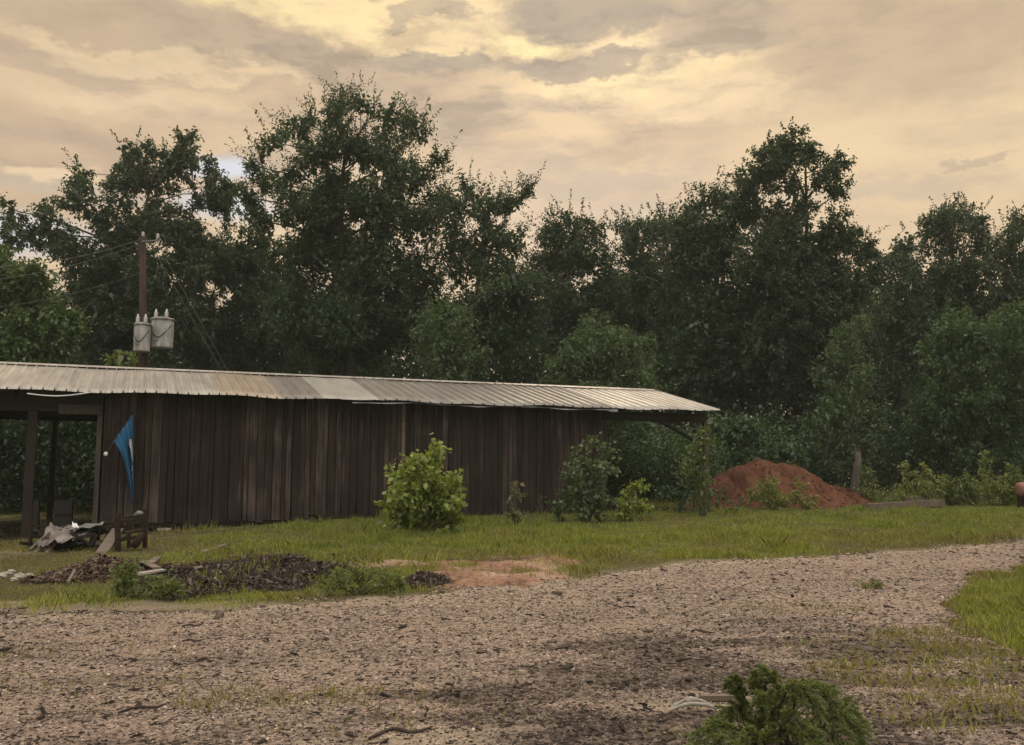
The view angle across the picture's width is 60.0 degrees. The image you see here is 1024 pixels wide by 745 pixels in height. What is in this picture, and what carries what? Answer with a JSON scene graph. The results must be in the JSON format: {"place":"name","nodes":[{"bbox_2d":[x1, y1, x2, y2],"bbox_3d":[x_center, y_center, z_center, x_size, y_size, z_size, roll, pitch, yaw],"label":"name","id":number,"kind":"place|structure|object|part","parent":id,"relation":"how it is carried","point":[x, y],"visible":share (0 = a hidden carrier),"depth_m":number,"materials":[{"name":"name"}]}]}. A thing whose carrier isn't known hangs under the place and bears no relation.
{"place":"outdoors","nodes":[
{"label":"outdoors","id":0,"kind":"place"},
{"bbox_2d":[0,539,1023,744],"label":"gravel road","id":1,"kind":"structure","parent":0,"point":[563,677],"depth_m":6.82,"materials":[{"name":"beige gravel"}]},
{"bbox_2d":[0,646,12,651],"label":"stick","id":2,"kind":"object","parent":1,"relation":"on","point":[6,648],"visible":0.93,"depth_m":7.18,"materials":[{"name":"brown wood"}]},
{"bbox_2d":[118,702,169,712],"bbox_3d":[-2.289,2.082,5.516,0.305,0.022,0.075,3,-7,-28],"label":"stick","id":3,"kind":"object","parent":1,"relation":"on","point":[142,706],"visible":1,"depth_m":5.51,"materials":[{"name":"brown wood"}]},
{"bbox_2d":[181,623,203,626],"bbox_3d":[-2.973,2.349,8.254,0.198,0.021,0.098,2,-7,-17],"label":"stick","id":4,"kind":"object","parent":1,"relation":"on","point":[191,624],"visible":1,"depth_m":8.24,"materials":[{"name":"brown wood"}]},
{"bbox_2d":[182,639,203,641],"bbox_3d":[-2.708,2.272,7.528,0.178,0.019,0.072,2,-7,-19],"label":"stick","id":5,"kind":"object","parent":1,"relation":"on","point":[193,640],"visible":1,"depth_m":7.52,"materials":[{"name":"brown wood"}]},
{"bbox_2d":[198,657,214,661],"bbox_3d":[-2.353,2.220,6.865,0.139,0.024,0.086,-4,-7,30],"label":"stick","id":6,"kind":"object","parent":1,"relation":"on","point":[207,658],"visible":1,"depth_m":6.87,"materials":[{"name":"brown wood"}]},
{"bbox_2d":[368,726,432,738],"bbox_3d":[-0.628,2.022,4.999,0.366,0.038,0.117,1,-7,-12],"label":"stick","id":7,"kind":"object","parent":1,"relation":"on","point":[399,729],"visible":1,"depth_m":4.98,"materials":[{"name":"brown wood"}]},
{"bbox_2d":[0,539,1023,744],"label":"bark chips","id":8,"kind":"object","parent":1,"relation":"on","point":[567,666],"visible":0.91,"depth_m":6.61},
{"bbox_2d":[667,696,715,712],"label":"bleached branch","id":9,"kind":"object","parent":1,"relation":"on","point":[692,701],"visible":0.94,"depth_m":5.42,"materials":[{"name":"white wood"}]},
{"bbox_2d":[691,629,712,632],"bbox_3d":[1.681,2.306,7.890,0.105,0.024,0.196,5,-8,-40],"label":"stick","id":10,"kind":"object","parent":1,"relation":"on","point":[700,630],"visible":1,"depth_m":7.91,"materials":[{"name":"brown wood"}]},
{"bbox_2d":[698,694,737,700],"bbox_3d":[1.321,2.079,5.679,0.260,0.041,0.059,1,-6,-9],"label":"board","id":11,"kind":"object","parent":1,"relation":"on","point":[715,697],"visible":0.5,"depth_m":5.65,"materials":[{"name":"brown wood"}]},
{"bbox_2d":[679,662,877,744],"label":"evergreen bough","id":12,"kind":"object","parent":1,"relation":"on","point":[777,712],"visible":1,"depth_m":4.59,"materials":[{"name":"green plant"}]},
{"bbox_2d":[0,472,1023,655],"bbox_3d":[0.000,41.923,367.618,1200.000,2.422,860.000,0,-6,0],"label":"ground","id":13,"kind":"structure","parent":0,"point":[526,579],"depth_m":12.84,"materials":[{"name":"green plant"}]},
{"bbox_2d":[0,572,8,577],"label":"rock","id":14,"kind":"object","parent":13,"relation":"on","point":[3,574],"visible":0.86,"depth_m":11.64,"materials":[{"name":"stone"}]},
{"bbox_2d":[6,569,15,574],"bbox_3d":[-6.760,2.695,11.970,0.123,0.095,0.121,-5,-8,38],"label":"rock","id":15,"kind":"object","parent":13,"relation":"on","point":[10,571],"visible":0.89,"depth_m":11.94,"materials":[{"name":"stone"}]},
{"bbox_2d":[13,571,26,578],"bbox_3d":[-6.412,2.661,11.566,0.154,0.137,0.125,-4,-8,32],"label":"rock","id":16,"kind":"object","parent":13,"relation":"on","point":[18,575],"visible":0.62,"depth_m":11.53,"materials":[{"name":"stone"}]},
{"bbox_2d":[32,500,40,529],"bbox_3d":[-11.698,3.505,21.567,0.347,0.798,0.424,3,-7,-23],"label":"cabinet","id":17,"kind":"object","parent":13,"relation":"on","point":[36,511],"visible":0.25,"depth_m":21.44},
{"bbox_3d":[-11.616,3.481,21.380,0.280,0.715,0.015,3,-7,-23],"label":"door","id":18,"kind":"part","parent":17,"relation":"part of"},
{"bbox_2d":[29,531,56,552],"bbox_3d":[-7.770,2.856,14.787,0.461,0.381,0.440,-2,-7,21],"label":"broken pallet","id":19,"kind":"object","parent":13,"relation":"on","point":[47,549],"visible":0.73,"depth_m":14.71,"materials":[{"name":"brown wood"}]},
{"bbox_2d":[28,519,57,546],"bbox_3d":[-8.351,2.879,15.743,0.490,0.578,0.244,6,-9,-44],"label":"steel rack","id":20,"kind":"object","parent":13,"relation":"on","point":[44,525],"visible":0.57,"depth_m":15.58,"materials":[{"name":"metal"}]},
{"bbox_2d":[0,243,93,506],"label":"oak tree","id":21,"kind":"object","parent":13,"relation":"on","point":[39,334],"visible":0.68,"depth_m":33.37,"materials":[{"name":"green plant"}]},
{"bbox_2d":[53,500,73,526],"bbox_3d":[-11.044,3.534,21.844,0.410,0.789,0.428,3,-7,-23],"label":"chair","id":22,"kind":"object","parent":13,"relation":"on","point":[63,512],"visible":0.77,"depth_m":21.66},
{"bbox_3d":[-10.964,3.707,21.633,0.340,0.310,0.015,3,-7,-23],"label":"door","id":23,"kind":"part","parent":22,"relation":"part of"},
{"bbox_3d":[-10.964,3.315,21.677,0.340,0.303,0.015,3,-7,-23],"label":"door","id":24,"kind":"part","parent":22,"relation":"part of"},
{"bbox_2d":[19,526,126,549],"bbox_3d":[-7.630,2.858,15.242,1.741,0.449,1.044,-2,-7,14],"label":"timber pile","id":25,"kind":"object","parent":13,"relation":"on","point":[69,543],"visible":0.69,"depth_m":15.00,"materials":[{"name":"brown wood"}]},
{"bbox_2d":[37,522,92,546],"bbox_3d":[-7.684,2.751,15.054,0.892,0.371,1.200,0,-6,0],"label":"scrap sheet","id":26,"kind":"object","parent":25,"relation":"on","point":[63,535],"visible":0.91,"depth_m":14.94,"materials":[{"name":"grey metal"}]},
{"bbox_2d":[73,521,105,531],"bbox_3d":[-7.390,2.688,15.527,0.499,0.163,0.931,3,-7,-22],"label":"scrap sheet","id":27,"kind":"object","parent":26,"relation":"on","point":[89,525],"visible":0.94,"depth_m":15.47,"materials":[{"name":"grey metal"}]},
{"bbox_2d":[59,525,113,549],"bbox_3d":[-7.331,2.896,15.269,0.915,0.494,0.306,5,-8,-36],"label":"timber trestle","id":28,"kind":"object","parent":13,"relation":"on","point":[97,530],"visible":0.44,"depth_m":15.40,"materials":[{"name":"brown wood"}]},
{"bbox_2d":[19,553,177,587],"bbox_3d":[-5.652,2.648,12.171,2.153,0.344,2.458,-4,-7,31],"label":"mulch heap","id":29,"kind":"object","parent":13,"relation":"on","point":[89,565],"visible":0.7,"depth_m":11.73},
{"bbox_2d":[67,563,76,583],"bbox_3d":[-5.721,2.607,11.570,0.041,0.110,1.570,3,-7,-22],"label":"board","id":30,"kind":"object","parent":29,"relation":"on","point":[71,577],"visible":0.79,"depth_m":11.17,"materials":[{"name":"brown wood"}]},
{"bbox_2d":[140,560,159,568],"bbox_3d":[-5.053,2.672,12.354,0.110,0.062,0.704,5,-8,-37],"label":"board","id":31,"kind":"object","parent":29,"relation":"on","point":[151,565],"visible":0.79,"depth_m":12.27,"materials":[{"name":"brown wood"}]},
{"bbox_2d":[149,556,161,562],"bbox_3d":[-5.311,2.789,13.174,0.109,0.060,0.652,1,-7,-12],"label":"board","id":32,"kind":"object","parent":29,"relation":"on","point":[154,559],"visible":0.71,"depth_m":13.23,"materials":[{"name":"brown wood"}]},
{"bbox_2d":[96,528,123,552],"bbox_3d":[-6.747,2.871,14.787,0.204,0.495,0.721,0,-6,3],"label":"plank","id":33,"kind":"object","parent":13,"relation":"on","point":[107,544],"visible":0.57,"depth_m":14.81,"materials":[{"name":"brown wood"}]},
{"bbox_2d":[0,362,230,513],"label":"undergrowth","id":34,"kind":"object","parent":13,"relation":"on","point":[79,480],"visible":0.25,"depth_m":29.29,"materials":[{"name":"green plant"}]},
{"bbox_2d":[99,349,138,366],"bbox_3d":[-13.825,1.989,31.198,1.449,5.631,1.460,0,-6,0],"label":"sapling","id":35,"kind":"object","parent":13,"relation":"on","point":[117,359],"visible":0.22,"depth_m":31.14,"materials":[{"name":"green plant"}]},
{"bbox_2d":[105,551,146,597],"bbox_3d":[-4.361,2.328,10.022,0.583,0.620,0.547,0,-6,0],"label":"weed clump","id":36,"kind":"object","parent":13,"relation":"on","point":[127,581],"visible":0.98,"depth_m":9.96,"materials":[{"name":"green plant"}]},
{"bbox_2d":[0,125,253,370],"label":"oak tree","id":37,"kind":"object","parent":13,"relation":"on","point":[112,309],"visible":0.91,"depth_m":44.49,"materials":[{"name":"green plant"}]},
{"bbox_2d":[114,509,147,550],"bbox_3d":[-6.475,2.678,15.158,0.500,0.693,0.669,0,-6,0],"label":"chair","id":38,"kind":"object","parent":13,"relation":"on","point":[142,535],"visible":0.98,"depth_m":15.03,"materials":[{"name":"brown wood"}]},
{"bbox_2d":[139,232,159,493],"bbox_3d":[-11.684,0.117,28.147,0.677,9.392,0.290,0,-6,0],"label":"utility pole","id":39,"kind":"object","parent":13,"relation":"on","point":[142,305],"visible":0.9,"depth_m":28.40,"materials":[{"name":"brown wood"}]},
{"bbox_2d":[0,239,139,266],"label":"overhead wire","id":40,"kind":"object","parent":39,"relation":"attached to","point":[71,258],"visible":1,"depth_m":27.19,"materials":[{"name":"black metal"}]},
{"bbox_2d":[1,273,138,306],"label":"overhead wire","id":41,"kind":"object","parent":39,"relation":"attached to","point":[68,294],"visible":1,"depth_m":27.76,"materials":[{"name":"black metal"}]},
{"bbox_2d":[3,244,139,278],"bbox_3d":[-14.590,-3.345,27.043,6.138,2.038,0.018,4,-7,-29],"label":"overhead wire","id":42,"kind":"object","parent":39,"relation":"attached to","point":[72,265],"visible":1,"depth_m":27.55,"materials":[{"name":"black metal"}]},
{"bbox_2d":[133,314,151,352],"bbox_3d":[-11.610,-1.229,27.899,0.549,1.188,0.638,0,-6,0],"label":"transformer","id":43,"kind":"object","parent":39,"relation":"attached to","point":[142,337],"visible":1,"depth_m":27.66,"materials":[{"name":"paint"}]},
{"bbox_2d":[150,309,174,349],"bbox_3d":[-11.148,-1.381,28.313,0.754,1.251,0.827,0,-6,0],"label":"transformer","id":44,"kind":"object","parent":39,"relation":"attached to","point":[162,332],"visible":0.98,"depth_m":27.99,"materials":[{"name":"paint"}]},
{"bbox_2d":[152,246,221,370],"bbox_3d":[-10.579,-2.000,29.003,2.421,4.068,0.018,4,-7,-30],"label":"overhead wire","id":45,"kind":"object","parent":39,"relation":"attached to","point":[187,310],"visible":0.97,"depth_m":28.98,"materials":[{"name":"black metal"}]},
{"bbox_2d":[158,244,227,370],"bbox_3d":[-10.311,-1.943,28.946,2.534,4.274,0.018,4,-7,-31],"label":"overhead wire","id":46,"kind":"object","parent":39,"relation":"attached to","point":[192,307],"visible":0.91,"depth_m":28.91,"materials":[{"name":"black metal"}]},
{"bbox_2d":[140,568,191,599],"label":"weed clump","id":47,"kind":"object","parent":13,"relation":"on","point":[162,585],"visible":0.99,"depth_m":9.87,"materials":[{"name":"green plant"}]},
{"bbox_2d":[199,544,228,552],"bbox_3d":[-4.962,2.937,14.812,0.110,0.055,1.279,0,-6,-1],"label":"board","id":48,"kind":"object","parent":13,"relation":"on","point":[223,545],"visible":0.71,"depth_m":14.79,"materials":[{"name":"grey wood"}]},
{"bbox_2d":[89,550,364,599],"bbox_3d":[-3.620,2.698,12.255,3.698,0.307,5.105,0,-6,0],"label":"mulch heap","id":49,"kind":"object","parent":13,"relation":"on","point":[273,579],"visible":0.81,"depth_m":11.57,"materials":[{"name":"brown plant"}]},
{"bbox_2d":[137,569,165,574],"bbox_3d":[-4.800,2.656,11.817,0.103,0.047,0.379,-4,-8,34],"label":"board","id":50,"kind":"object","parent":49,"relation":"on","point":[150,571],"visible":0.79,"depth_m":11.77,"materials":[{"name":"brown wood"}]},
{"bbox_2d":[180,218,320,372],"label":"shade tree","id":51,"kind":"object","parent":13,"relation":"on","point":[247,349],"visible":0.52,"depth_m":48.91,"materials":[{"name":"green plant"}]},
{"bbox_2d":[221,70,473,377],"bbox_3d":[-7.708,-4.623,41.013,12.498,20.632,8.290,0,-6,0],"label":"ash tree","id":52,"kind":"object","parent":13,"relation":"on","point":[347,311],"visible":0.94,"depth_m":40.00,"materials":[{"name":"green plant"}]},
{"bbox_2d":[0,362,720,538],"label":"barn","id":53,"kind":"structure","parent":13,"relation":"on","point":[497,438],"depth_m":22.93,"materials":[{"name":"brown wood"}]},
{"bbox_2d":[104,413,133,502],"bbox_3d":[-9.037,1.962,20.526,0.228,2.118,0.869,-3,-7,23],"label":"flag","id":54,"kind":"object","parent":53,"relation":"attached to","point":[123,440],"visible":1,"depth_m":20.71,"materials":[{"name":"blue fabric"}]},
{"bbox_2d":[313,555,415,596],"bbox_3d":[-1.678,2.352,10.086,1.162,0.583,0.710,1,-7,-11],"label":"weed clump","id":55,"kind":"object","parent":13,"relation":"on","point":[343,577],"visible":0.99,"depth_m":10.01,"materials":[{"name":"green plant"}]},
{"bbox_2d":[373,432,467,533],"bbox_3d":[-1.887,2.467,18.746,2.016,2.419,1.664,0,-6,0],"label":"bush","id":56,"kind":"object","parent":13,"relation":"on","point":[439,509],"visible":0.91,"depth_m":18.48,"materials":[{"name":"green plant"}]},
{"bbox_2d":[394,570,452,589],"bbox_3d":[-1.173,2.614,11.202,0.805,0.182,1.171,-2,-7,14],"label":"mulch heap","id":57,"kind":"object","parent":13,"relation":"on","point":[432,579],"visible":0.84,"depth_m":11.09,"materials":[{"name":"brown plant"}]},
{"bbox_2d":[400,273,514,381],"bbox_3d":[-2.169,0.412,35.054,4.582,9.132,3.366,0,-6,0],"label":"drooping tree","id":58,"kind":"object","parent":13,"relation":"on","point":[449,354],"visible":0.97,"depth_m":35.10,"materials":[{"name":"green plant"}]},
{"bbox_2d":[407,159,575,381],"bbox_3d":[-0.795,-2.316,38.652,7.238,15.336,5.582,0,-6,0],"label":"ash tree","id":59,"kind":"object","parent":13,"relation":"on","point":[497,320],"visible":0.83,"depth_m":38.29,"materials":[{"name":"green plant"}]},
{"bbox_2d":[0,496,1023,734],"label":"grass","id":60,"kind":"structure","parent":13,"relation":"on","point":[398,551],"depth_m":15.64,"materials":[{"name":"green plant"}]},
{"bbox_2d":[0,496,1023,739],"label":"dry grass","id":61,"kind":"structure","parent":13,"relation":"on","point":[951,648],"depth_m":10.54,"materials":[{"name":"plant"}]},
{"bbox_2d":[0,497,1023,652],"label":"lush grass","id":62,"kind":"structure","parent":13,"relation":"on","point":[597,539],"depth_m":17.44,"materials":[{"name":"green plant"}]},
{"bbox_2d":[5,392,1023,502],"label":"undergrowth","id":63,"kind":"object","parent":13,"relation":"on","point":[899,449],"visible":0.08,"depth_m":38.05,"materials":[{"name":"green plant"}]},
{"bbox_2d":[504,480,528,525],"bbox_3d":[0.072,3.031,20.494,0.502,1.086,0.558,-2,-7,19],"label":"sapling","id":64,"kind":"object","parent":13,"relation":"on","point":[516,494],"visible":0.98,"depth_m":20.49,"materials":[{"name":"green plant"}]},
{"bbox_2d":[17,272,1022,487],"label":"wood","id":65,"kind":"object","parent":13,"relation":"on","point":[525,369],"visible":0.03,"depth_m":54.76,"materials":[{"name":"green plant"}]},
{"bbox_2d":[540,431,622,522],"bbox_3d":[1.727,2.635,21.778,2.067,2.368,1.648,0,-6,0],"label":"bush","id":66,"kind":"object","parent":13,"relation":"on","point":[584,502],"visible":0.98,"depth_m":21.64,"materials":[{"name":"green plant"}]},
{"bbox_2d":[519,189,653,385],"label":"shade tree","id":67,"kind":"object","parent":13,"relation":"on","point":[567,256],"visible":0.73,"depth_m":46.88,"materials":[{"name":"green plant"}]},
{"bbox_2d":[530,304,678,490],"bbox_3d":[3.613,1.080,35.948,5.889,8.116,4.335,0,-6,0],"label":"young tree","id":68,"kind":"object","parent":13,"relation":"on","point":[588,351],"visible":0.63,"depth_m":35.70,"materials":[{"name":"green plant"}]},
{"bbox_2d":[614,478,654,521],"bbox_3d":[3.033,3.220,22.279,1.148,1.124,0.856,0,-6,0],"label":"bush","id":69,"kind":"object","parent":13,"relation":"on","point":[630,510],"visible":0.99,"depth_m":22.14,"materials":[{"name":"green plant"}]},
{"bbox_2d":[586,199,712,488],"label":"shade tree","id":70,"kind":"object","parent":13,"relation":"on","point":[644,265],"visible":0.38,"depth_m":50.55,"materials":[{"name":"green plant"}]},
{"bbox_2d":[606,417,737,501],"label":"undergrowth","id":71,"kind":"object","parent":13,"relation":"on","point":[645,470],"visible":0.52,"depth_m":31.99,"materials":[{"name":"green plant"}]},
{"bbox_2d":[675,425,715,516],"bbox_3d":[4.977,2.671,24.244,1.175,2.524,0.886,0,-6,0],"label":"vine","id":72,"kind":"object","parent":13,"relation":"on","point":[705,479],"visible":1,"depth_m":24.15,"materials":[{"name":"green plant"}]},
{"bbox_2d":[654,480,748,513],"bbox_3d":[5.378,3.582,25.498,2.719,1.144,1.376,0,-6,0],"label":"weed clump","id":73,"kind":"object","parent":13,"relation":"on","point":[676,492],"visible":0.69,"depth_m":25.43,"materials":[{"name":"green plant"}]},
{"bbox_2d":[637,165,780,430],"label":"shade tree","id":74,"kind":"object","parent":13,"relation":"on","point":[699,256],"visible":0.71,"depth_m":43.95,"materials":[{"name":"green plant"}]},
{"bbox_2d":[707,409,811,474],"bbox_3d":[9.047,3.127,34.154,4.689,3.558,2.896,2,-7,-14],"label":"vine thicket","id":75,"kind":"object","parent":13,"relation":"on","point":[773,446],"visible":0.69,"depth_m":33.75,"materials":[{"name":"green plant"}]},
{"bbox_2d":[746,473,790,509],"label":"weed clump","id":76,"kind":"object","parent":13,"relation":"on","point":[767,491],"visible":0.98,"depth_m":26.84,"materials":[{"name":"green plant"}]},
{"bbox_2d":[673,458,875,510],"bbox_3d":[8.691,3.735,29.681,7.200,1.735,5.239,0,-6,0],"label":"clay mound","id":77,"kind":"object","parent":13,"relation":"on","point":[738,481],"visible":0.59,"depth_m":28.82,"materials":[{"name":"brown soil"}]},
{"bbox_2d":[695,116,897,466],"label":"oak tree","id":78,"kind":"object","parent":13,"relation":"on","point":[780,347],"visible":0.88,"depth_m":41.67,"materials":[{"name":"green plant"}]},
{"bbox_2d":[786,476,820,510],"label":"weed clump","id":79,"kind":"object","parent":13,"relation":"on","point":[795,497],"visible":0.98,"depth_m":26.89,"materials":[{"name":"green plant"}]},
{"bbox_2d":[821,431,844,472],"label":"dead branch","id":80,"kind":"object","parent":13,"relation":"on","point":[823,470],"visible":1,"depth_m":33.75,"materials":[{"name":"grey wood"}]},
{"bbox_2d":[794,308,898,484],"bbox_3d":[13.566,1.232,35.999,3.396,7.683,4.101,-6,-8,41],"label":"young tree","id":81,"kind":"object","parent":13,"relation":"on","point":[845,415],"visible":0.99,"depth_m":35.85,"materials":[{"name":"green plant"}]},
{"bbox_2d":[850,447,861,491],"bbox_3d":[12.666,3.852,32.781,0.533,2.221,0.368,0,-6,0],"label":"post","id":82,"kind":"object","parent":13,"relation":"on","point":[856,477],"visible":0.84,"depth_m":32.70,"materials":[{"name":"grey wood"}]},
{"bbox_2d":[853,465,878,501],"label":"tall weed","id":83,"kind":"object","parent":13,"relation":"on","point":[865,492],"visible":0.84,"depth_m":29.16,"materials":[{"name":"green plant"}]},
{"bbox_2d":[857,576,882,588],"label":"weed clump","id":84,"kind":"object","parent":13,"relation":"on","point":[877,584],"visible":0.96,"depth_m":10.51,"materials":[{"name":"green plant"}]},
{"bbox_2d":[862,499,944,509],"bbox_3d":[12.165,4.090,27.435,3.977,0.281,0.228,4,-8,-33],"label":"timber","id":85,"kind":"object","parent":13,"relation":"on","point":[924,503],"visible":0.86,"depth_m":27.26,"materials":[{"name":"grey wood"}]},
{"bbox_2d":[893,460,916,501],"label":"tall weed","id":86,"kind":"object","parent":13,"relation":"on","point":[902,492],"visible":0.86,"depth_m":29.14,"materials":[{"name":"green plant"}]},
{"bbox_2d":[910,470,926,498],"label":"tall weed","id":87,"kind":"object","parent":13,"relation":"on","point":[920,492],"visible":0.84,"depth_m":29.12,"materials":[{"name":"green plant"}]},
{"bbox_2d":[916,462,938,499],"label":"tall weed","id":88,"kind":"object","parent":13,"relation":"on","point":[927,486],"visible":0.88,"depth_m":29.13,"materials":[{"name":"green plant"}]},
{"bbox_2d":[855,191,1003,488],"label":"oak tree","id":89,"kind":"object","parent":13,"relation":"on","point":[906,323],"visible":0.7,"depth_m":48.16,"materials":[{"name":"green plant"}]},
{"bbox_2d":[841,465,1023,503],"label":"weed bed","id":90,"kind":"object","parent":13,"relation":"on","point":[880,496],"visible":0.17,"depth_m":31.06,"materials":[{"name":"green plant"}]},
{"bbox_2d":[929,474,948,504],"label":"tall weed","id":91,"kind":"object","parent":13,"relation":"on","point":[939,492],"visible":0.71,"depth_m":29.13,"materials":[{"name":"green plant"}]},
{"bbox_2d":[905,493,996,501],"bbox_3d":[14.779,4.230,29.787,4.303,0.300,0.230,3,-7,-27],"label":"timber","id":92,"kind":"object","parent":13,"relation":"on","point":[912,498],"visible":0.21,"depth_m":28.98,"materials":[{"name":"grey wood"}]},
{"bbox_2d":[941,473,967,505],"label":"tall weed","id":93,"kind":"object","parent":13,"relation":"on","point":[955,498],"visible":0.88,"depth_m":29.05,"materials":[{"name":"green plant"}]},
{"bbox_2d":[895,295,1023,491],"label":"young tree","id":94,"kind":"object","parent":13,"relation":"on","point":[984,406],"visible":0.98,"depth_m":36.45,"materials":[{"name":"green plant"}]},
{"bbox_2d":[951,469,985,506],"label":"tall weed","id":95,"kind":"object","parent":13,"relation":"on","point":[968,486],"visible":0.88,"depth_m":29.08,"materials":[{"name":"green plant"}]},
{"bbox_2d":[975,449,996,505],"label":"tall weed","id":96,"kind":"object","parent":13,"relation":"on","point":[983,475],"visible":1,"depth_m":29.16,"materials":[{"name":"green plant"}]},
{"bbox_2d":[959,201,1023,414],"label":"oak tree","id":97,"kind":"object","parent":13,"relation":"on","point":[1011,287],"visible":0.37,"depth_m":46.37,"materials":[{"name":"green plant"}]},
{"bbox_2d":[986,471,1016,505],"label":"tall weed","id":98,"kind":"object","parent":13,"relation":"on","point":[1000,487],"visible":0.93,"depth_m":29.05,"materials":[{"name":"green plant"}]},
{"bbox_2d":[995,462,1023,505],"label":"tall weed","id":99,"kind":"object","parent":13,"relation":"on","point":[1015,478],"visible":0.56,"depth_m":29.13,"materials":[{"name":"green plant"}]},
{"bbox_2d":[1014,482,1023,507],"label":"tank","id":100,"kind":"object","parent":13,"relation":"on","point":[1019,489],"visible":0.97,"depth_m":27.95,"materials":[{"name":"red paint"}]},
{"bbox_2d":[0,0,1023,465],"label":"sky","id":101,"kind":"structure","parent":0,"point":[627,103],"materials":[{"name":"beige"}]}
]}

